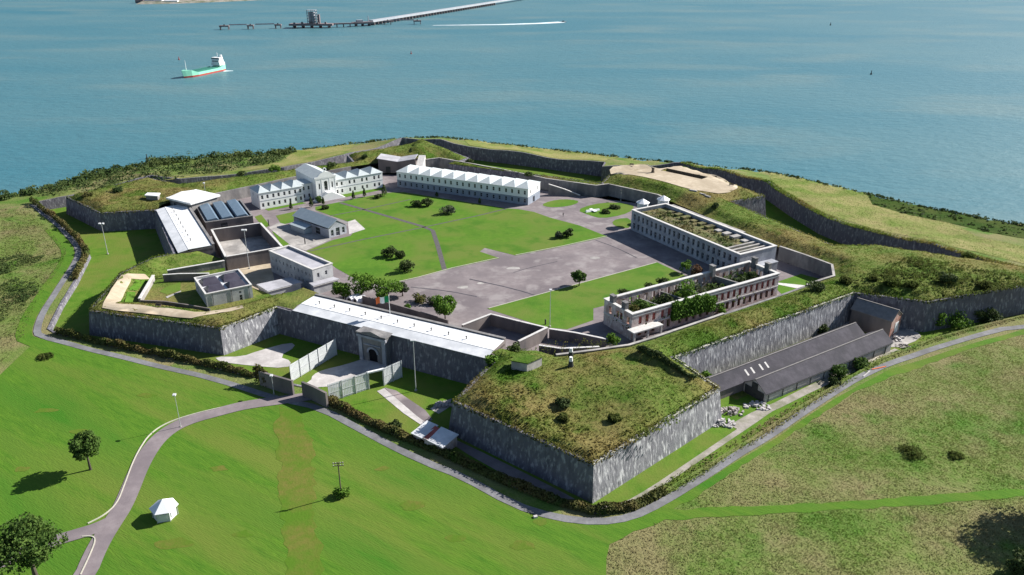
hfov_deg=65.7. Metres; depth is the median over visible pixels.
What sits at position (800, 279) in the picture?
lawn
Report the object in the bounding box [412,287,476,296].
tar line path
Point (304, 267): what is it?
cell block
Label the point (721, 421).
rubble heap
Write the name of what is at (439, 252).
path
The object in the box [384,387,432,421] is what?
road
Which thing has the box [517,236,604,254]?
kerb
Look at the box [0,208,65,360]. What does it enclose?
meadow grass
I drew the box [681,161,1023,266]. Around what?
dry field grass
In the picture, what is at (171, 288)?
lawn
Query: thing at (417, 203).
lawn bush
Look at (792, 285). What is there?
path
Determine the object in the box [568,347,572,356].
camera post
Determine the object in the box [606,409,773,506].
path
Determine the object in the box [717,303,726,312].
wall shrub
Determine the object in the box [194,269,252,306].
square grey block
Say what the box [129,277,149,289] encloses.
lawn
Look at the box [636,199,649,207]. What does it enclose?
roof tent
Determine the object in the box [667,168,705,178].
pit wall
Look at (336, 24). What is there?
jetty deck
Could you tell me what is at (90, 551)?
kerb
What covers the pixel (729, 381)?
long shed
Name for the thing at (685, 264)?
wall shrub
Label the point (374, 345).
gate portal
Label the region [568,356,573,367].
camera post
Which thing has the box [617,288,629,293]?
wall shrub
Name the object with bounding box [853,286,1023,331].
bastion wall
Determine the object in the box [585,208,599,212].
lawn monument
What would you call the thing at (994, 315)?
ditch bush
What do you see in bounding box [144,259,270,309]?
courtyard ground
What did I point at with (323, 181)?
chapel building
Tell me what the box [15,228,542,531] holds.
lawn
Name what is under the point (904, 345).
rubble heap
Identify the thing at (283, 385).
gate wall
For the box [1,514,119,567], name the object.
road
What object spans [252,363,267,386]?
hedge
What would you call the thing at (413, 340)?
floodlight mast
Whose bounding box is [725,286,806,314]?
retaining wall
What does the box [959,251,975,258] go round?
rampart bush
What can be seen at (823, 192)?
dry field grass
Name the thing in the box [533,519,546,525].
worn lawn
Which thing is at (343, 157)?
counterscarp wall
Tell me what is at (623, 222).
lawn
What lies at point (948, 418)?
meadow grass
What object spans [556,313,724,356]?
retaining wall
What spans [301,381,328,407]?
gate wall
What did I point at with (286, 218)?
lawn
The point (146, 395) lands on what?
worn lawn
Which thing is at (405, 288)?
courtyard tree
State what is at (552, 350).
yard wall
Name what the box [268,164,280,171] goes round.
rampart bush
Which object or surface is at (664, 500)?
path
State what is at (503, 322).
yard wall
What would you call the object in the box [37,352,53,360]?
meadow bush
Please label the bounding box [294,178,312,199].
link building
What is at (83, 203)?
rampart grass
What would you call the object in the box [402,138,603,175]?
counterscarp wall
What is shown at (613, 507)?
hedge
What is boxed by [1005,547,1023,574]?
corner tree
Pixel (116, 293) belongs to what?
path
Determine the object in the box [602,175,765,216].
bastion wall
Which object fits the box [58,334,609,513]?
counterscarp wall
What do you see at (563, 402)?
rampart bush
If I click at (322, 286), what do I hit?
flat annex
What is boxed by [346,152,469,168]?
bastion wall
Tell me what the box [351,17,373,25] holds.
jetty deck
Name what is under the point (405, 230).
path
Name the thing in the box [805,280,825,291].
rampart bush
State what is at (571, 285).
kerb
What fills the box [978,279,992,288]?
rampart bush
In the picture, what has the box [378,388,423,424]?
path
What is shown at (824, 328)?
ditch bush
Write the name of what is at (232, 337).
bastion wall
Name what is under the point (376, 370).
steel gateway
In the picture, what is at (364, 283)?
courtyard tree
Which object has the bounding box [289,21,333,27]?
jetty deck
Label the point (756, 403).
rubble heap
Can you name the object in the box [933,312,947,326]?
ditch bush
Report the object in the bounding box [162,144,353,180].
dry field
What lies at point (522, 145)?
shore scrub
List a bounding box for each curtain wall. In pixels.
[155,210,175,253]
[277,306,486,383]
[448,164,602,198]
[671,292,853,374]
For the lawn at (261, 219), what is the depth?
320.23 m
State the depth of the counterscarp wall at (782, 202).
369.47 m
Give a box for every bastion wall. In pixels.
[66,178,156,231]
[89,253,278,354]
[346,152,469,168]
[449,357,721,503]
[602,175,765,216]
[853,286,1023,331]
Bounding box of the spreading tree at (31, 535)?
[0,511,68,574]
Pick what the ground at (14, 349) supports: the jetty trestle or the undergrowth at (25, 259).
the undergrowth at (25, 259)
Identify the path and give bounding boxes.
[30,204,1023,523]
[102,273,243,317]
[216,343,294,367]
[310,208,506,250]
[330,199,410,215]
[340,202,446,269]
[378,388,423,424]
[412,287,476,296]
[430,399,450,413]
[456,440,573,499]
[470,279,533,294]
[596,240,636,257]
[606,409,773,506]
[732,348,899,428]
[778,283,804,287]
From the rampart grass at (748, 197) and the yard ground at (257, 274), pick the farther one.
the rampart grass at (748, 197)
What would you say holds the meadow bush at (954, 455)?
on the ground at (14, 349)
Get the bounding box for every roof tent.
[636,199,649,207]
[657,195,669,203]
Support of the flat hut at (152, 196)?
on the rampart terrain at (578, 408)
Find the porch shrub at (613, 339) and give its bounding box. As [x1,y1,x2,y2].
[606,333,620,345]
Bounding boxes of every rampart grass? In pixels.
[66,196,154,214]
[451,162,832,244]
[452,291,854,465]
[460,338,713,457]
[650,281,849,355]
[836,244,1023,303]
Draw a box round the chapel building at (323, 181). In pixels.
[295,163,344,202]
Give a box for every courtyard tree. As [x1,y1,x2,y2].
[331,281,350,299]
[348,272,376,294]
[373,277,403,296]
[398,281,408,295]
[431,294,456,318]
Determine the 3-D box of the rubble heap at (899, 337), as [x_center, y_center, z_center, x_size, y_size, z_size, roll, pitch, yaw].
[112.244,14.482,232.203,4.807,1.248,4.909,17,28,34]
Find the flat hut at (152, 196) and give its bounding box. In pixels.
[145,193,160,199]
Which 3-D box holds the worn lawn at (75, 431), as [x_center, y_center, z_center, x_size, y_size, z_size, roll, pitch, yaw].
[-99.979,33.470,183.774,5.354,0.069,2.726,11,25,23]
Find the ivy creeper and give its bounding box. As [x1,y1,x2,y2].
[670,292,717,322]
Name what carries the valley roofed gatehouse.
on the rampart terrain at (578, 408)
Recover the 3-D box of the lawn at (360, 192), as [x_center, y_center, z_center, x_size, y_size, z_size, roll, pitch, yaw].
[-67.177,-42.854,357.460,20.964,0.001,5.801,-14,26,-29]
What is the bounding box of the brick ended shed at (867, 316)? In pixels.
[849,297,902,336]
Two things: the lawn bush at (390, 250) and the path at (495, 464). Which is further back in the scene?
the lawn bush at (390, 250)
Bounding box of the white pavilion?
[149,498,178,522]
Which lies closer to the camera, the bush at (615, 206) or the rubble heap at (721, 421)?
the rubble heap at (721, 421)
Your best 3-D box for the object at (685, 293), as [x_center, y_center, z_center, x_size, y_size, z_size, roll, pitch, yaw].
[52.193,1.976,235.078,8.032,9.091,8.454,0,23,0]
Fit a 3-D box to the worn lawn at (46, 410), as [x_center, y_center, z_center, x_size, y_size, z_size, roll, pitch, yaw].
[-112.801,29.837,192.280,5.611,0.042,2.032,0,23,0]
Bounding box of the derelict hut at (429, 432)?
[411,420,458,449]
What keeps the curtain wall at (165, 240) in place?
on the ground of ditch at (124, 252)
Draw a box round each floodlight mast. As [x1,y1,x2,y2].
[241,229,249,268]
[410,339,416,390]
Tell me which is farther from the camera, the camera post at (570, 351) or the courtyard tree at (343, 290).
the courtyard tree at (343, 290)
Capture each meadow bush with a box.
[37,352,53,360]
[898,443,926,459]
[947,450,965,459]
[974,309,985,317]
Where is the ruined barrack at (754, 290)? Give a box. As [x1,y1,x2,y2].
[603,256,780,341]
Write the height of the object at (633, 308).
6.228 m
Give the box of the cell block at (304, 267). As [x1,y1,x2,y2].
[268,245,333,289]
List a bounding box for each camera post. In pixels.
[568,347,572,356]
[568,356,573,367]
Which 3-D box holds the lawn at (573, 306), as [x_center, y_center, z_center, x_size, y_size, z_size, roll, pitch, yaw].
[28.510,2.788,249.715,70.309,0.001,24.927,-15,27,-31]
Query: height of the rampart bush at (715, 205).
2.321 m
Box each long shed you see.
[705,322,864,398]
[743,329,893,402]
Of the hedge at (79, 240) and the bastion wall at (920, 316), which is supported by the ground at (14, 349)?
the hedge at (79, 240)
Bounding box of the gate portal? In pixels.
[356,326,392,365]
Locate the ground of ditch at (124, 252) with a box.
[50,160,1022,504]
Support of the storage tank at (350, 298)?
on the parade ground at (555, 275)
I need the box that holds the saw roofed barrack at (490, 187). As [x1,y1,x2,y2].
[396,164,539,204]
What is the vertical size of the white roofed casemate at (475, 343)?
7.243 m
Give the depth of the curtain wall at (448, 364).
213.24 m
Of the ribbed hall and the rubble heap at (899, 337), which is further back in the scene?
the ribbed hall
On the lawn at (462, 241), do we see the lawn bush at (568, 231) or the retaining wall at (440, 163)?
the lawn bush at (568, 231)
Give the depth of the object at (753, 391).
199.90 m
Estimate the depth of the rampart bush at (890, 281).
239.91 m
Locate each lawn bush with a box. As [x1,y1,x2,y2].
[315,196,321,202]
[380,245,396,257]
[394,250,405,257]
[399,259,415,272]
[410,200,421,206]
[421,197,433,206]
[439,205,455,213]
[555,231,563,237]
[563,228,572,236]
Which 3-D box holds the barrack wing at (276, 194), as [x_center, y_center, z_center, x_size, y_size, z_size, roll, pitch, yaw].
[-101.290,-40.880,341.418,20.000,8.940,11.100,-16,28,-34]
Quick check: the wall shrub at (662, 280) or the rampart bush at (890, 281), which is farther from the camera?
the wall shrub at (662, 280)
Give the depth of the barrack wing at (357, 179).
358.53 m
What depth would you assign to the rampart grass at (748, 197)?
333.37 m
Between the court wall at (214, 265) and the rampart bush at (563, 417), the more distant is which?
the court wall at (214, 265)
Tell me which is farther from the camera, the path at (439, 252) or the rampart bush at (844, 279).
the path at (439, 252)
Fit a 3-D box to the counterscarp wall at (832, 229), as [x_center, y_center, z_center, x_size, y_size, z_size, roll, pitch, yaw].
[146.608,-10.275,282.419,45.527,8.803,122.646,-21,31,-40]
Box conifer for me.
[381,184,386,195]
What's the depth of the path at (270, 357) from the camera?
217.49 m
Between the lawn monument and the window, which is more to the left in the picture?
the window
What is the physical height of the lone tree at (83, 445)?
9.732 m
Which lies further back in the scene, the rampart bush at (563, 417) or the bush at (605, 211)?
the bush at (605, 211)
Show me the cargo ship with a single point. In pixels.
(217, 63)
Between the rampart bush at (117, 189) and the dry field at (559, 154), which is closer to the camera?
the rampart bush at (117, 189)
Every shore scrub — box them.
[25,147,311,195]
[302,135,619,156]
[624,155,1023,225]
[869,194,1023,235]
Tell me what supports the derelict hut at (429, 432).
on the ground of ditch at (124, 252)
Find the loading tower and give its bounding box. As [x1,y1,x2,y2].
[306,10,320,23]
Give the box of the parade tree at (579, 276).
[570,269,586,285]
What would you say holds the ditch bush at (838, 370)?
on the ground of ditch at (124, 252)
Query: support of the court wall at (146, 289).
on the rampart terrain at (292, 300)
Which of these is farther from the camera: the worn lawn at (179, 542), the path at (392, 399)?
the path at (392, 399)
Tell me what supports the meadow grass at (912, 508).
on the ground at (14, 349)
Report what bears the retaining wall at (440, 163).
on the rampart terrain at (578, 408)
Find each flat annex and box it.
[257,277,302,294]
[309,277,339,293]
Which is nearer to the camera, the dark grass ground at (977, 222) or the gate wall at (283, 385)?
the gate wall at (283, 385)
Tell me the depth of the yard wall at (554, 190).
352.89 m
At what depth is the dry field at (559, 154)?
423.52 m
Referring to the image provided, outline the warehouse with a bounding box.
[163,0,178,1]
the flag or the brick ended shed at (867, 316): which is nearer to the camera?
the flag
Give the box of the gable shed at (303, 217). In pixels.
[290,207,346,237]
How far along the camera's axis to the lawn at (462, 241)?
303.29 m
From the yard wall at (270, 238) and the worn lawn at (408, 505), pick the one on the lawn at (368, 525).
the worn lawn at (408, 505)
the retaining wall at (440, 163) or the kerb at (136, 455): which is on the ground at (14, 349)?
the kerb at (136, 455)
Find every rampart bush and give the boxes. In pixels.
[81,191,93,196]
[111,185,123,192]
[236,170,246,175]
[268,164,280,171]
[327,161,336,167]
[484,354,497,364]
[506,342,520,351]
[524,171,533,175]
[554,397,570,408]
[557,412,568,422]
[607,413,623,423]
[711,202,718,207]
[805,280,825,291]
[839,275,854,284]
[867,273,879,281]
[884,276,903,285]
[903,280,919,287]
[937,271,958,282]
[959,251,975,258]
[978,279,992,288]
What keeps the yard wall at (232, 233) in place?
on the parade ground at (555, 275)
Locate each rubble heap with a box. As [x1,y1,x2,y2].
[433,401,451,407]
[712,418,735,428]
[721,406,743,416]
[743,400,771,410]
[890,335,904,341]
[895,343,910,348]
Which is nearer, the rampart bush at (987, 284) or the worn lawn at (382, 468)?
the worn lawn at (382, 468)
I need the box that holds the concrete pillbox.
[510,353,543,371]
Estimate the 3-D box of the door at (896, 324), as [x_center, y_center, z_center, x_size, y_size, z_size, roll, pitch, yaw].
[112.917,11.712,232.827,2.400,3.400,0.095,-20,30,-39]
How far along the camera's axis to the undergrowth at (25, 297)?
254.33 m
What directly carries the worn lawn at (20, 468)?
on the lawn at (368, 525)
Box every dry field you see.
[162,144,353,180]
[463,139,616,160]
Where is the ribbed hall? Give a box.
[197,199,253,235]
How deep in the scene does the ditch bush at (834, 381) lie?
205.25 m
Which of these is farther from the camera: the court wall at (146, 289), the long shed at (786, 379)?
the court wall at (146, 289)
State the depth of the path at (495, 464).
172.09 m
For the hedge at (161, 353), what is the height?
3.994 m
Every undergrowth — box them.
[0,252,44,273]
[0,277,38,321]
[613,275,772,327]
[618,269,751,317]
[842,256,1023,298]
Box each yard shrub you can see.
[412,292,425,303]
[426,296,435,305]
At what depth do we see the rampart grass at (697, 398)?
180.99 m
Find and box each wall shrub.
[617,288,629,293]
[644,282,655,286]
[655,277,669,283]
[679,260,691,270]
[691,264,702,274]
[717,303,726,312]
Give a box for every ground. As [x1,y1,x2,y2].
[0,137,1023,574]
[124,175,823,356]
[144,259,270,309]
[220,236,271,255]
[240,264,273,289]
[269,223,330,249]
[348,220,364,233]
[730,325,865,399]
[867,194,1023,237]
[891,329,920,346]
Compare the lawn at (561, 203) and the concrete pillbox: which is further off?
the lawn at (561, 203)
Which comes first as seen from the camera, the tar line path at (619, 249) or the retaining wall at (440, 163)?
the tar line path at (619, 249)
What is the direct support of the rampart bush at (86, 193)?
on the rampart terrain at (578, 408)
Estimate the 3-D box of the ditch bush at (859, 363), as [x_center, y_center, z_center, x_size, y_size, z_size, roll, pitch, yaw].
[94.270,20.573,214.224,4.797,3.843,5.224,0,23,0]
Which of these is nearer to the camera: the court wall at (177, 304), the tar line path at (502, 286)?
the court wall at (177, 304)
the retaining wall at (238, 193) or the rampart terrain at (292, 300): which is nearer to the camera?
the rampart terrain at (292, 300)
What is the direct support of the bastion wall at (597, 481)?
on the ground of ditch at (124, 252)
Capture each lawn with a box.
[0,329,1023,574]
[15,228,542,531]
[15,466,29,471]
[34,408,58,412]
[69,429,87,433]
[125,292,135,302]
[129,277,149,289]
[137,393,156,397]
[154,537,193,548]
[159,282,179,293]
[210,465,228,470]
[232,530,252,537]
[255,215,269,226]
[266,202,304,210]
[272,231,289,245]
[273,407,324,574]
[276,211,295,223]
[307,192,606,282]
[342,188,381,196]
[374,466,389,470]
[399,500,425,510]
[445,535,466,541]
[488,262,684,328]
[510,540,534,549]
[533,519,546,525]
[543,199,577,206]
[580,203,633,217]
[613,218,630,227]
[777,274,817,293]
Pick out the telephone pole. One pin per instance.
(338, 465)
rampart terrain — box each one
[72,140,1023,459]
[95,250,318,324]
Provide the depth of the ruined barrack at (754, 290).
236.39 m
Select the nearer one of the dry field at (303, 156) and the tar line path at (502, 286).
the tar line path at (502, 286)
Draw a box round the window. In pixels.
[220,222,227,227]
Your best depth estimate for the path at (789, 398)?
201.12 m
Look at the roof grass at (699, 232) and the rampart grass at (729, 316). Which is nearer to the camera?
the rampart grass at (729, 316)
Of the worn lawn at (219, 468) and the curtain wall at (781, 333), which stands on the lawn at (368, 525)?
the worn lawn at (219, 468)
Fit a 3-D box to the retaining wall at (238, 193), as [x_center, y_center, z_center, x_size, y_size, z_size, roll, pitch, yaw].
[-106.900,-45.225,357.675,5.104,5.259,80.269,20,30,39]
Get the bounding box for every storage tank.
[346,293,360,301]
[353,294,364,303]
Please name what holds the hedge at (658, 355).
on the rampart terrain at (578, 408)
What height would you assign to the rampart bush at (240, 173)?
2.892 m
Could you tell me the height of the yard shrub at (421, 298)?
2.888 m
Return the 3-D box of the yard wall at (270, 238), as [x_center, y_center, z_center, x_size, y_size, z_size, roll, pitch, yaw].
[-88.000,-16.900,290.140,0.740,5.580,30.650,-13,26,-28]
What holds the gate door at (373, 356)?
in the gate portal
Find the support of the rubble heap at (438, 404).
on the ground of ditch at (124, 252)
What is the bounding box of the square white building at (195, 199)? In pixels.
[166,189,219,218]
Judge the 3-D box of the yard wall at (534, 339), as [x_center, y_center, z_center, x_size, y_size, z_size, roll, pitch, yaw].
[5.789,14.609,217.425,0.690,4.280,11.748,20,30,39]
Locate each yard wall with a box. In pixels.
[211,229,227,270]
[213,223,260,241]
[226,247,278,270]
[260,223,281,247]
[362,295,448,323]
[461,313,545,334]
[518,327,547,350]
[539,344,599,355]
[548,184,579,196]
[549,328,605,347]
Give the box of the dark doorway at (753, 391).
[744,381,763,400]
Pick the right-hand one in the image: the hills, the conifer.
the conifer
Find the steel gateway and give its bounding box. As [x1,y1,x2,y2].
[365,368,383,388]
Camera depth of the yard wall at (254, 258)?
272.08 m
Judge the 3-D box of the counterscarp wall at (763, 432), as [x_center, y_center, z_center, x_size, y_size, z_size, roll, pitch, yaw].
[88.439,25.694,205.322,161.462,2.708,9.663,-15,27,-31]
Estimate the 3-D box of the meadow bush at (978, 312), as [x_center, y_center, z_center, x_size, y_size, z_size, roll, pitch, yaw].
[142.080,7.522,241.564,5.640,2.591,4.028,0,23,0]
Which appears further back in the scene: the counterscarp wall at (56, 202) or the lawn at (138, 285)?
the counterscarp wall at (56, 202)
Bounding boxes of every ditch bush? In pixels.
[388,419,401,431]
[701,370,711,376]
[818,323,829,333]
[828,364,848,379]
[828,376,841,385]
[852,357,869,369]
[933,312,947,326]
[942,309,974,328]
[976,308,1004,323]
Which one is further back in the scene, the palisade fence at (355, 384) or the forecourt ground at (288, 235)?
the forecourt ground at (288, 235)
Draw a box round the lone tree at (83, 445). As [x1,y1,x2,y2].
[67,429,100,469]
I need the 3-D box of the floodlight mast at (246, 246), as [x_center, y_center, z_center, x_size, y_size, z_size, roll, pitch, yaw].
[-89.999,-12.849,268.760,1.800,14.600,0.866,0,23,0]
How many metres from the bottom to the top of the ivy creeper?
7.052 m
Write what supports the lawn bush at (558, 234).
on the lawn at (462, 241)
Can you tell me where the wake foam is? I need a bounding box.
[482,22,564,24]
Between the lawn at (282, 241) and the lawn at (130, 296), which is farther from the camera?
the lawn at (282, 241)
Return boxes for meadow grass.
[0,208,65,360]
[606,497,1023,574]
[654,315,1023,492]
[677,336,1023,509]
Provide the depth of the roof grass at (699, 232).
290.01 m
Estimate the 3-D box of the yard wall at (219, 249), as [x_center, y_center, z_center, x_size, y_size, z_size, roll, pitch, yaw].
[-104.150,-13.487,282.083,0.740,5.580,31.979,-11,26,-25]
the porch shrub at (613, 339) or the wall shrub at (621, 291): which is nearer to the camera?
the porch shrub at (613, 339)
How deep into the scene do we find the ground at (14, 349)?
171.73 m
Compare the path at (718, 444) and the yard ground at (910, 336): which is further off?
the yard ground at (910, 336)
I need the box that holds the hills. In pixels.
[137,0,252,3]
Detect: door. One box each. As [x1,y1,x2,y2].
[369,349,377,361]
[893,321,898,333]
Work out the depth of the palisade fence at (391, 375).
205.71 m
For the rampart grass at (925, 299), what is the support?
on the rampart terrain at (578, 408)
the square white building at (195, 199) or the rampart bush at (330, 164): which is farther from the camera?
the rampart bush at (330, 164)
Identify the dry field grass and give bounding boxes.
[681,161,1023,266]
[770,172,1023,262]
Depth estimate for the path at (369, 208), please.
335.80 m
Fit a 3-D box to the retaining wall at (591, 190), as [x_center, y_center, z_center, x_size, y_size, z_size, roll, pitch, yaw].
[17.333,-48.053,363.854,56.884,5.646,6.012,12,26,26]
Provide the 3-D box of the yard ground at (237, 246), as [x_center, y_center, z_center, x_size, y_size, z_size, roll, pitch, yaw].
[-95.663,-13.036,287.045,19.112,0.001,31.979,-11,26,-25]
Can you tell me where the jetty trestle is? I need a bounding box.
[369,0,509,24]
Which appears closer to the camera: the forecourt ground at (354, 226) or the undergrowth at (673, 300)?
the undergrowth at (673, 300)
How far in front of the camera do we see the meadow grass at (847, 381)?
192.16 m
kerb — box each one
[80,535,95,574]
[88,407,219,523]
[401,257,498,280]
[490,262,656,307]
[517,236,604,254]
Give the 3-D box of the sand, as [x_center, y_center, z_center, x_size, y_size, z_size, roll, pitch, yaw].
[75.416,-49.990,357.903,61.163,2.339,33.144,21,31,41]
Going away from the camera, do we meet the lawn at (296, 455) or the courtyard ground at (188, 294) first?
the lawn at (296, 455)
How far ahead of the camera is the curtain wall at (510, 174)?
377.48 m
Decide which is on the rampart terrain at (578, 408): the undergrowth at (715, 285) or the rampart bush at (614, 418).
the rampart bush at (614, 418)
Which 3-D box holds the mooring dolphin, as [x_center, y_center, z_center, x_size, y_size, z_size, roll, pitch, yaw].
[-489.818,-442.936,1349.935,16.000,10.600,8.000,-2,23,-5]
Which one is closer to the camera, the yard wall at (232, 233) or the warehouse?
the yard wall at (232, 233)
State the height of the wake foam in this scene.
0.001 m
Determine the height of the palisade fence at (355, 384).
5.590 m
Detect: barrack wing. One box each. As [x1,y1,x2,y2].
[250,179,303,208]
[332,166,382,194]
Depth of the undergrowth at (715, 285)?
245.75 m
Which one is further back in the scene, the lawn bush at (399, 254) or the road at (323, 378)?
the lawn bush at (399, 254)
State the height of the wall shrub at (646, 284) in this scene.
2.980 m
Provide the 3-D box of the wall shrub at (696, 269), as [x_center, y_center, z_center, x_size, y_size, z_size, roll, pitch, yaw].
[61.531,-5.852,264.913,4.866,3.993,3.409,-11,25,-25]
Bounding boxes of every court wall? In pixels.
[138,275,154,301]
[141,300,210,310]
[163,273,208,281]
[167,260,225,273]
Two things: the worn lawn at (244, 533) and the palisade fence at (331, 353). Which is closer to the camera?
the worn lawn at (244, 533)
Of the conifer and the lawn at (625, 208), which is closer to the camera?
the lawn at (625, 208)
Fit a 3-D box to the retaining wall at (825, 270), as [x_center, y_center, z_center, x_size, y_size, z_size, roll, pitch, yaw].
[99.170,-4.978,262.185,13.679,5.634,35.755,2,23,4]
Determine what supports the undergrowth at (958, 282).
on the rampart terrain at (578, 408)
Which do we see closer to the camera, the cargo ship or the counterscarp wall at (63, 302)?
the counterscarp wall at (63, 302)
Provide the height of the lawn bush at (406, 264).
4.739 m
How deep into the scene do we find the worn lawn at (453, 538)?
151.26 m
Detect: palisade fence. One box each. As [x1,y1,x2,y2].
[289,338,336,379]
[327,372,368,398]
[383,360,402,385]
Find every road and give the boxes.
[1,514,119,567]
[73,393,310,574]
[307,359,391,386]
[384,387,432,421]
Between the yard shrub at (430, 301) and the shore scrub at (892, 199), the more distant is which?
the shore scrub at (892, 199)
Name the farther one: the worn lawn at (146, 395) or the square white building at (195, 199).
the square white building at (195, 199)
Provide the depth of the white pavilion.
155.07 m
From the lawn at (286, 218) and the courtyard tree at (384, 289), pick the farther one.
the lawn at (286, 218)
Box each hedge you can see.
[29,196,89,280]
[53,326,253,377]
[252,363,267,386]
[328,396,668,515]
[635,345,696,378]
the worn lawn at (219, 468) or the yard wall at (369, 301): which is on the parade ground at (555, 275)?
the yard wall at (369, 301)
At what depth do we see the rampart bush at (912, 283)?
238.72 m
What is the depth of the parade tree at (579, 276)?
255.53 m
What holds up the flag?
attached to the flagpole
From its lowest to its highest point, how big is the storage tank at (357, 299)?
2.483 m
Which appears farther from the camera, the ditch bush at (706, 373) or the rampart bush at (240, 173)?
the rampart bush at (240, 173)
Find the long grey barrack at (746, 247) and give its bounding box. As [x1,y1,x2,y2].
[631,203,778,275]
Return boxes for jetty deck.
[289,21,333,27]
[334,23,352,26]
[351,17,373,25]
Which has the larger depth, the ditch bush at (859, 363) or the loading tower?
the loading tower
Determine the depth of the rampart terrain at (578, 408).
214.35 m
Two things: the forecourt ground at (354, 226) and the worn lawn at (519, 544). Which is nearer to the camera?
the worn lawn at (519, 544)
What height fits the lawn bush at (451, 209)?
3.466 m
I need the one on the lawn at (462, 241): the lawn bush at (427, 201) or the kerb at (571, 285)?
the lawn bush at (427, 201)
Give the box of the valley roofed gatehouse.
[376,154,425,172]
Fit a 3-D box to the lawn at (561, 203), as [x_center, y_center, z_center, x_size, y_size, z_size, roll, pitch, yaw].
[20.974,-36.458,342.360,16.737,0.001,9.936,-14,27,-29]
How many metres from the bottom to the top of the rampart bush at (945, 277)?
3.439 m
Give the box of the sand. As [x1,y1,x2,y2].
[610,164,737,192]
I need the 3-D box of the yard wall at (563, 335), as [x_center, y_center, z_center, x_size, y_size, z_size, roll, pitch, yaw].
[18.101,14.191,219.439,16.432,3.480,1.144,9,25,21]
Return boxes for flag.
[376,296,388,303]
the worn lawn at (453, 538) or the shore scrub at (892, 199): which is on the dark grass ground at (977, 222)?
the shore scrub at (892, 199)
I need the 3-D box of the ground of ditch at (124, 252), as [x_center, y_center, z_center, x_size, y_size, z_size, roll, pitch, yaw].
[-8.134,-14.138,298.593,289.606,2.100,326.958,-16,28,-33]
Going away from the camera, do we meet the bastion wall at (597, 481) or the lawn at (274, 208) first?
the bastion wall at (597, 481)
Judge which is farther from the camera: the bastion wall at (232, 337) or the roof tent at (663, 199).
the roof tent at (663, 199)
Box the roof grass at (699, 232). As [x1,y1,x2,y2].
[644,208,737,246]
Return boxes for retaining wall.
[215,166,350,202]
[416,157,497,169]
[498,168,608,197]
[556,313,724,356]
[609,184,669,204]
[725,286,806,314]
[777,246,834,285]
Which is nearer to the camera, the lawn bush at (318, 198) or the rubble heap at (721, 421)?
the rubble heap at (721, 421)
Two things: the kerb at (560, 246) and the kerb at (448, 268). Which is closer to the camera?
the kerb at (448, 268)
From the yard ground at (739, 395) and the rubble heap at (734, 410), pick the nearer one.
the rubble heap at (734, 410)
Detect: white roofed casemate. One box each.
[156,205,215,265]
[292,293,505,360]
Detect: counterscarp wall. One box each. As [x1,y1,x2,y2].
[39,175,150,208]
[47,217,90,333]
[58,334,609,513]
[151,138,402,183]
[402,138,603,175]
[601,162,794,216]
[633,314,1023,508]
[792,200,1003,263]
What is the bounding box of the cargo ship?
[181,55,225,77]
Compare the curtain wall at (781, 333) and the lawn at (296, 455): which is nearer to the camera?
the lawn at (296, 455)
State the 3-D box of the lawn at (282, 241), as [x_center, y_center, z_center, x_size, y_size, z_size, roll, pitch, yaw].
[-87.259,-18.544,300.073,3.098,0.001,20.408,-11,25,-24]
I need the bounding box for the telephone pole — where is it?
[332,462,343,488]
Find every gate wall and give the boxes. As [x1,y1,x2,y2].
[258,371,294,394]
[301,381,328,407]
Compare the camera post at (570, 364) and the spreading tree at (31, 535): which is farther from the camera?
the camera post at (570, 364)

